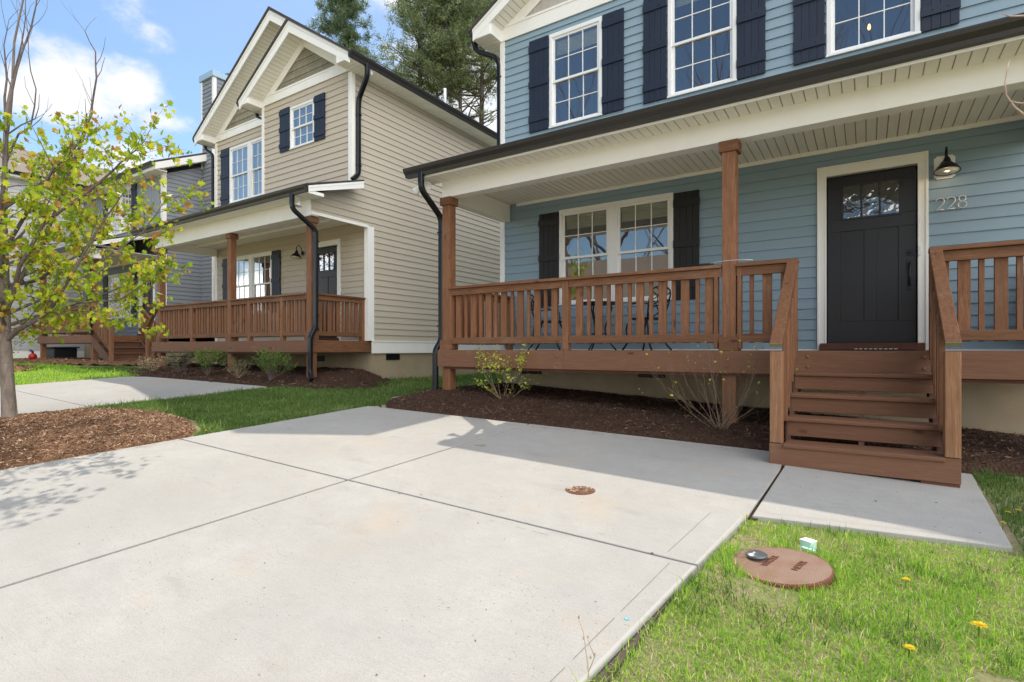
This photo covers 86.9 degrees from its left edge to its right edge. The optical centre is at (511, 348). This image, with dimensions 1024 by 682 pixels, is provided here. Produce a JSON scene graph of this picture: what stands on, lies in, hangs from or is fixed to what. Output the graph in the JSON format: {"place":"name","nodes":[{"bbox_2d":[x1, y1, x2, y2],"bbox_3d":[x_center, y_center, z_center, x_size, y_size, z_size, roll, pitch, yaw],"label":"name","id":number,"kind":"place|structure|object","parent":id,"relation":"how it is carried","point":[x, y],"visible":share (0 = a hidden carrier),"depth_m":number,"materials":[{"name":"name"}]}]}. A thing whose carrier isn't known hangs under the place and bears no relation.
{"place":"outdoors","nodes":[
{"label":"outdoors","id":0,"kind":"place"},
{"bbox_2d":[13,362,142,384],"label":"grass","id":1,"kind":"structure","parent":0,"point":[49,374],"depth_m":11.55,"materials":[{"name":"green plant"}]},
{"bbox_2d":[0,377,265,415],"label":"driveway","id":2,"kind":"structure","parent":0,"point":[42,397],"depth_m":8.86,"materials":[{"name":"concrete"}]},
{"bbox_2d":[0,0,496,172],"label":"sky","id":3,"kind":"structure","parent":0,"point":[155,52],"materials":[{"name":"blue"}]},
{"bbox_2d":[0,406,781,681],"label":"driveway","id":4,"kind":"structure","parent":0,"point":[104,600],"depth_m":2.77,"materials":[{"name":"concrete"}]},
{"bbox_2d":[1,409,759,470],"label":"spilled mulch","id":5,"kind":"object","parent":4,"relation":"on","point":[399,409],"visible":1,"depth_m":4.87,"materials":[{"name":"brown wood"}]},
{"bbox_2d":[565,486,594,494],"bbox_3d":[0.469,0.973,3.725,0.212,0.021,0.212,0,0,33],"label":"cleanout lid","id":6,"kind":"object","parent":4,"relation":"on","point":[584,490],"visible":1,"depth_m":3.69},
{"bbox_2d":[578,615,595,679],"bbox_3d":[0.244,1.002,1.790,0.071,0.217,0.019,0,0,43],"label":"dry weed","id":7,"kind":"object","parent":4,"relation":"on","point":[590,657],"visible":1,"depth_m":1.78,"materials":[{"name":"beige plant"}]},
{"bbox_2d":[352,371,502,394],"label":"grass","id":8,"kind":"structure","parent":0,"point":[467,379],"depth_m":11.29,"materials":[{"name":"green plant"}]},
{"bbox_2d":[19,431,980,675],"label":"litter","id":9,"kind":"object","parent":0,"point":[503,524],"visible":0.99,"depth_m":3.22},
{"bbox_2d":[14,362,1023,681],"bbox_3d":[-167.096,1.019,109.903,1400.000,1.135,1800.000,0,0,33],"label":"ground","id":10,"kind":"structure","parent":0,"point":[982,674],"depth_m":2.15,"materials":[{"name":"green plant"}]},
{"bbox_2d":[12,325,30,356],"bbox_3d":[-14.482,-0.106,15.381,1.030,1.155,1.233,0,0,-29],"label":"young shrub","id":11,"kind":"object","parent":10,"relation":"on","point":[18,342],"visible":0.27,"depth_m":15.67,"materials":[{"name":"green plant"}]},
{"bbox_2d":[14,364,41,371],"bbox_3d":[-12.749,0.478,13.151,3.520,0.184,1.841,0,0,33],"label":"mulch bed","id":12,"kind":"object","parent":10,"relation":"on","point":[22,368],"visible":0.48,"depth_m":12.68,"materials":[{"name":"brown wood"}]},
{"bbox_2d":[0,146,119,358],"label":"house","id":13,"kind":"structure","parent":10,"relation":"on","point":[25,347],"depth_m":20.50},
{"bbox_2d":[0,406,196,469],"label":"mulch bed","id":14,"kind":"object","parent":10,"relation":"on","point":[47,458],"visible":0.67,"depth_m":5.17,"materials":[{"name":"brown wood"}]},
{"bbox_2d":[0,0,214,418],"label":"young maple tree","id":15,"kind":"object","parent":14,"relation":"on","point":[69,158],"visible":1,"depth_m":6.04,"materials":[{"name":"green plant"}]},
{"bbox_2d":[13,357,199,365],"bbox_3d":[-13.834,0.404,17.238,10.273,0.171,3.135,0,0,33],"label":"mulch bed","id":16,"kind":"object","parent":10,"relation":"on","point":[74,362],"visible":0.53,"depth_m":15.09,"materials":[{"name":"brown wood"}]},
{"bbox_2d":[28,350,36,359],"bbox_3d":[-15.592,0.194,17.521,0.343,0.340,0.218,0,0,5],"label":"grill","id":17,"kind":"object","parent":16,"relation":"on","point":[32,355],"visible":0.91,"depth_m":17.47,"materials":[{"name":"red metal"}]},
{"bbox_2d":[47,347,79,357],"bbox_3d":[-16.976,0.165,20.322,1.200,0.470,0.820,0,0,33],"label":"storage bin","id":18,"kind":"object","parent":16,"relation":"on","point":[63,352],"visible":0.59,"depth_m":19.99,"materials":[{"name":"plastic"}]},
{"bbox_2d":[9,69,228,361],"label":"house","id":19,"kind":"structure","parent":10,"relation":"on","point":[197,284],"depth_m":17.73,"materials":[{"name":"wood"}]},
{"bbox_2d":[108,185,130,235],"bbox_3d":[-13.649,-4.773,18.855,1.886,1.554,0.094,0,0,33],"label":"window","id":20,"kind":"structure","parent":19,"relation":"in","point":[125,199],"depth_m":18.79,"materials":[{"name":"white plastic"}]},
{"bbox_2d":[108,271,131,318],"bbox_3d":[-13.649,-1.838,18.855,1.886,1.564,0.094,0,0,33],"label":"window","id":21,"kind":"structure","parent":19,"relation":"in","point":[111,278],"depth_m":19.13,"materials":[{"name":"white glass"}]},
{"bbox_2d":[142,280,152,329],"bbox_3d":[-11.947,-1.528,17.750,0.870,2.063,0.116,0,0,33],"label":"door","id":22,"kind":"structure","parent":19,"relation":"in","point":[149,294],"depth_m":17.76,"materials":[{"name":"paint"}]},
{"bbox_2d":[77,364,171,373],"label":"grass","id":23,"kind":"structure","parent":10,"relation":"on","point":[122,368],"depth_m":13.15,"materials":[{"name":"green plant"}]},
{"bbox_2d":[75,382,411,435],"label":"grass","id":24,"kind":"structure","parent":10,"relation":"on","point":[246,400],"depth_m":7.45,"materials":[{"name":"green plant"}]},
{"bbox_2d":[124,364,390,389],"bbox_3d":[-5.780,0.586,11.666,7.711,0.349,3.232,0,0,33],"label":"mulch bed","id":25,"kind":"object","parent":10,"relation":"on","point":[354,381],"visible":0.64,"depth_m":10.84,"materials":[{"name":"brown wood"}]},
{"bbox_2d":[137,355,169,370],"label":"boxwood shrub","id":26,"kind":"object","parent":25,"relation":"on","point":[159,363],"visible":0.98,"depth_m":12.20,"materials":[{"name":"brown plant"}]},
{"bbox_2d":[165,346,195,371],"bbox_3d":[-7.361,0.220,11.994,0.661,0.606,0.904,0,0,-25],"label":"boxwood shrub","id":27,"kind":"object","parent":25,"relation":"on","point":[178,362],"visible":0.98,"depth_m":11.96,"materials":[{"name":"green plant"}]},
{"bbox_2d":[190,347,234,374],"bbox_3d":[-6.360,0.256,11.344,0.682,0.594,0.803,0,0,33],"label":"boxwood shrub","id":28,"kind":"object","parent":25,"relation":"on","point":[201,360],"visible":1,"depth_m":11.32,"materials":[{"name":"green plant"}]},
{"bbox_2d":[223,357,251,377],"bbox_3d":[-5.477,0.370,10.779,0.549,0.427,0.529,0,0,33],"label":"boxwood shrub","id":29,"kind":"object","parent":25,"relation":"on","point":[240,370],"visible":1,"depth_m":10.72,"materials":[{"name":"green plant"}]},
{"bbox_2d":[252,346,297,380],"bbox_3d":[-4.506,0.280,10.298,0.807,0.646,0.838,0,0,-3],"label":"boxwood shrub","id":30,"kind":"object","parent":25,"relation":"on","point":[266,366],"visible":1,"depth_m":10.22,"materials":[{"name":"green plant"}]},
{"bbox_2d":[130,6,502,381],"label":"house","id":31,"kind":"structure","parent":10,"relation":"on","point":[338,138],"depth_m":12.22,"materials":[{"name":"beige"}]},
{"bbox_2d":[229,137,261,202],"bbox_3d":[-6.850,-4.668,14.144,1.886,1.504,0.094,0,0,33],"label":"window","id":32,"kind":"structure","parent":31,"relation":"in","point":[245,159],"depth_m":14.26,"materials":[{"name":"white plastic"}]},
{"bbox_2d":[237,251,271,313],"bbox_3d":[-6.799,-1.678,14.111,1.886,1.564,0.094,0,0,33],"label":"window","id":33,"kind":"structure","parent":31,"relation":"in","point":[246,270],"depth_m":14.10,"materials":[{"name":"white plastic"}]},
{"bbox_2d":[290,245,303,258],"bbox_3d":[-5.060,-2.290,12.725,0.244,0.316,0.301,0,0,33],"label":"wall lamp","id":34,"kind":"object","parent":31,"relation":"attached to","point":[296,255],"visible":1,"depth_m":12.70,"materials":[{"name":"black metal"}]},
{"bbox_2d":[295,196,302,207],"bbox_3d":[-4.002,-2.757,10.146,0.133,0.205,0.154,0,0,33],"label":"flood light","id":35,"kind":"object","parent":31,"relation":"attached to","point":[298,204],"visible":0.98,"depth_m":10.14,"materials":[{"name":"white plastic"}]},
{"bbox_2d":[289,99,314,149],"bbox_3d":[-4.626,-4.973,12.038,0.876,0.954,0.158,0,0,33],"label":"window","id":36,"kind":"structure","parent":31,"relation":"in","point":[305,122],"depth_m":12.09,"materials":[{"name":"white plastic"}]},
{"bbox_2d":[318,246,336,337],"bbox_3d":[-4.301,-1.291,12.482,0.895,2.088,0.116,0,0,33],"label":"door","id":37,"kind":"structure","parent":31,"relation":"in","point":[327,279],"depth_m":12.47,"materials":[{"name":"paint"}]},
{"bbox_2d":[305,0,379,61],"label":"evergreen tree","id":38,"kind":"object","parent":10,"relation":"on","point":[342,11],"visible":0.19,"depth_m":35.37,"materials":[{"name":"green plant"}]},
{"bbox_2d":[349,0,479,106],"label":"pine tree","id":39,"kind":"object","parent":10,"relation":"on","point":[399,13],"visible":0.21,"depth_m":32.39,"materials":[{"name":"green plant"}]},
{"bbox_2d":[376,0,493,122],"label":"pine tree","id":40,"kind":"object","parent":10,"relation":"on","point":[429,17],"visible":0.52,"depth_m":31.18,"materials":[{"name":"green plant"}]},
{"bbox_2d":[379,0,496,120],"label":"pine tree","id":41,"kind":"object","parent":10,"relation":"on","point":[460,39],"visible":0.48,"depth_m":31.15,"materials":[{"name":"green plant"}]},
{"bbox_2d":[415,0,496,125],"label":"pine tree","id":42,"kind":"object","parent":10,"relation":"on","point":[479,12],"visible":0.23,"depth_m":31.62,"materials":[{"name":"green plant"}]},
{"bbox_2d":[378,382,1023,478],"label":"mulch bed","id":43,"kind":"object","parent":10,"relation":"on","point":[1004,464],"visible":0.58,"depth_m":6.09,"materials":[{"name":"brown wood"}]},
{"bbox_2d":[474,344,546,397],"bbox_3d":[-0.111,0.347,7.196,1.063,0.832,0.928,0,0,33],"label":"azalea shrub","id":44,"kind":"object","parent":43,"relation":"on","point":[509,368],"visible":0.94,"depth_m":7.08,"materials":[{"name":"green plant"}]},
{"bbox_2d":[642,323,797,429],"bbox_3d":[2.097,0.282,5.476,1.466,1.142,1.295,0,0,-1],"label":"bare shrub","id":45,"kind":"object","parent":43,"relation":"on","point":[725,413],"visible":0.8,"depth_m":5.50,"materials":[{"name":"brown plant"}]},
{"bbox_2d":[403,0,1023,487],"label":"house","id":46,"kind":"structure","parent":10,"relation":"on","point":[783,154],"depth_m":6.57,"materials":[{"name":"blue"}]},
{"bbox_2d":[412,181,431,194],"bbox_3d":[-1.302,-2.334,7.840,0.336,0.183,0.160,0,0,40],"label":"flood light","id":47,"kind":"object","parent":46,"relation":"attached to","point":[428,185],"visible":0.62,"depth_m":7.77,"materials":[{"name":"white plastic"}]},
{"bbox_2d":[527,294,561,349],"bbox_3d":[0.539,-0.416,8.352,0.542,0.889,0.520,0,0,18],"label":"bistro chair","id":48,"kind":"object","parent":46,"relation":"on","point":[542,321],"visible":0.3,"depth_m":8.26,"materials":[{"name":"metal"}]},
{"bbox_2d":[548,16,602,128],"bbox_3d":[1.041,-4.423,8.744,0.956,1.554,0.144,0,0,33],"label":"window","id":49,"kind":"structure","parent":46,"relation":"in","point":[594,36],"depth_m":8.76,"materials":[{"name":"white plastic"}]},
{"bbox_2d":[583,301,616,349],"bbox_3d":[1.260,-0.321,7.849,0.610,0.697,0.610,0,0,33],"label":"bistro table","id":50,"kind":"object","parent":46,"relation":"on","point":[593,305],"visible":0.56,"depth_m":7.78,"materials":[{"name":"metal"}]},
{"bbox_2d":[559,192,673,304],"bbox_3d":[1.585,-1.488,8.387,1.886,1.560,0.144,0,0,33],"label":"window","id":51,"kind":"structure","parent":46,"relation":"in","point":[612,214],"depth_m":8.32,"materials":[{"name":"white plastic"}]},
{"bbox_2d":[622,286,671,349],"bbox_3d":[1.873,-0.416,7.473,0.520,0.888,0.542,0,0,-37],"label":"bistro chair","id":52,"kind":"object","parent":46,"relation":"on","point":[646,319],"visible":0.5,"depth_m":7.35,"materials":[{"name":"metal"}]},
{"bbox_2d":[667,0,736,98],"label":"window","id":53,"kind":"structure","parent":46,"relation":"in","point":[671,3],"depth_m":7.69,"materials":[{"name":"white plastic"}]},
{"bbox_2d":[699,259,752,265],"bbox_3d":[2.255,-0.911,5.718,0.082,0.036,0.558,0,0,-45],"label":"handrail","id":54,"kind":"object","parent":46,"relation":"on","point":[704,264],"visible":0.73,"depth_m":5.79,"materials":[{"name":"wood"}]},
{"bbox_2d":[867,0,870,29],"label":"pendant lamp","id":55,"kind":"object","parent":46,"relation":"hanging from","point":[869,25],"visible":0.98,"depth_m":7.75,"materials":[{"name":"metal"}]},
{"bbox_2d":[827,349,914,350],"bbox_3d":[4.042,0.009,6.109,0.800,0.022,0.550,0,0,33],"label":"door mat","id":56,"kind":"object","parent":46,"relation":"attached to","point":[871,349],"depth_m":5.87,"materials":[{"name":"fabric"}]},
{"bbox_2d":[828,166,915,342],"bbox_3d":[4.346,-1.102,6.555,0.897,2.066,0.116,0,0,33],"label":"door","id":57,"kind":"structure","parent":46,"relation":"in","point":[872,259],"depth_m":6.55,"materials":[{"name":"paint"}]},
{"bbox_2d":[826,0,920,57],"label":"window","id":58,"kind":"structure","parent":46,"relation":"in","point":[830,4],"depth_m":6.60,"materials":[{"name":"white plastic"}]},
{"bbox_2d":[933,146,960,179],"bbox_3d":[4.828,-2.094,6.003,0.244,0.328,0.316,0,0,33],"label":"wall lamp","id":59,"kind":"object","parent":46,"relation":"attached to","point":[946,166],"visible":1,"depth_m":6.00,"materials":[{"name":"black metal"}]},
{"bbox_2d":[935,195,966,210],"bbox_3d":[4.944,-1.643,6.088,0.282,0.147,0.014,0,0,33],"label":"house number","id":60,"kind":"object","parent":46,"relation":"attached to","point":[953,202],"visible":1,"depth_m":6.07,"materials":[{"name":"metal"}]},
{"bbox_2d":[734,547,833,590],"bbox_3d":[1.306,1.117,2.616,0.449,0.205,0.449,0,0,33],"label":"meter cover","id":61,"kind":"object","parent":10,"relation":"on","point":[794,568],"visible":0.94,"depth_m":2.57,"materials":[{"name":"brown metal"}]},
{"bbox_2d":[567,516,1023,681],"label":"grass","id":62,"kind":"structure","parent":10,"relation":"on","point":[957,635],"depth_m":2.15,"materials":[{"name":"green plant"}]},
{"bbox_2d":[800,537,816,553],"bbox_3d":[1.558,1.028,2.828,0.078,0.046,0.092,0,0,-29],"label":"marker box","id":63,"kind":"object","parent":10,"relation":"on","point":[809,542],"visible":0.95,"depth_m":2.83,"materials":[{"name":"green plastic"}]},
{"bbox_2d":[747,465,1011,552],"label":"walkway","id":64,"kind":"structure","parent":10,"relation":"on","point":[899,508],"depth_m":3.38,"materials":[{"name":"concrete"}]},
{"bbox_2d":[905,644,915,660],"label":"dandelion","id":65,"kind":"object","parent":10,"relation":"on","point":[908,646],"visible":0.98,"depth_m":1.90,"materials":[{"name":"yellow plant"}]},
{"bbox_2d":[970,620,988,635],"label":"dandelion","id":66,"kind":"object","parent":10,"relation":"on","point":[979,624],"visible":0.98,"depth_m":2.04,"materials":[{"name":"yellow plant"}]},
{"bbox_2d":[1002,13,1023,114],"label":"bare sapling","id":67,"kind":"object","parent":10,"relation":"on","point":[1014,106],"visible":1,"depth_m":2.50,"materials":[{"name":"brown plant"}]},
{"bbox_2d":[971,463,1023,550],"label":"grass","id":68,"kind":"structure","parent":0,"point":[982,481],"depth_m":3.67,"materials":[{"name":"green plant"}]}
]}

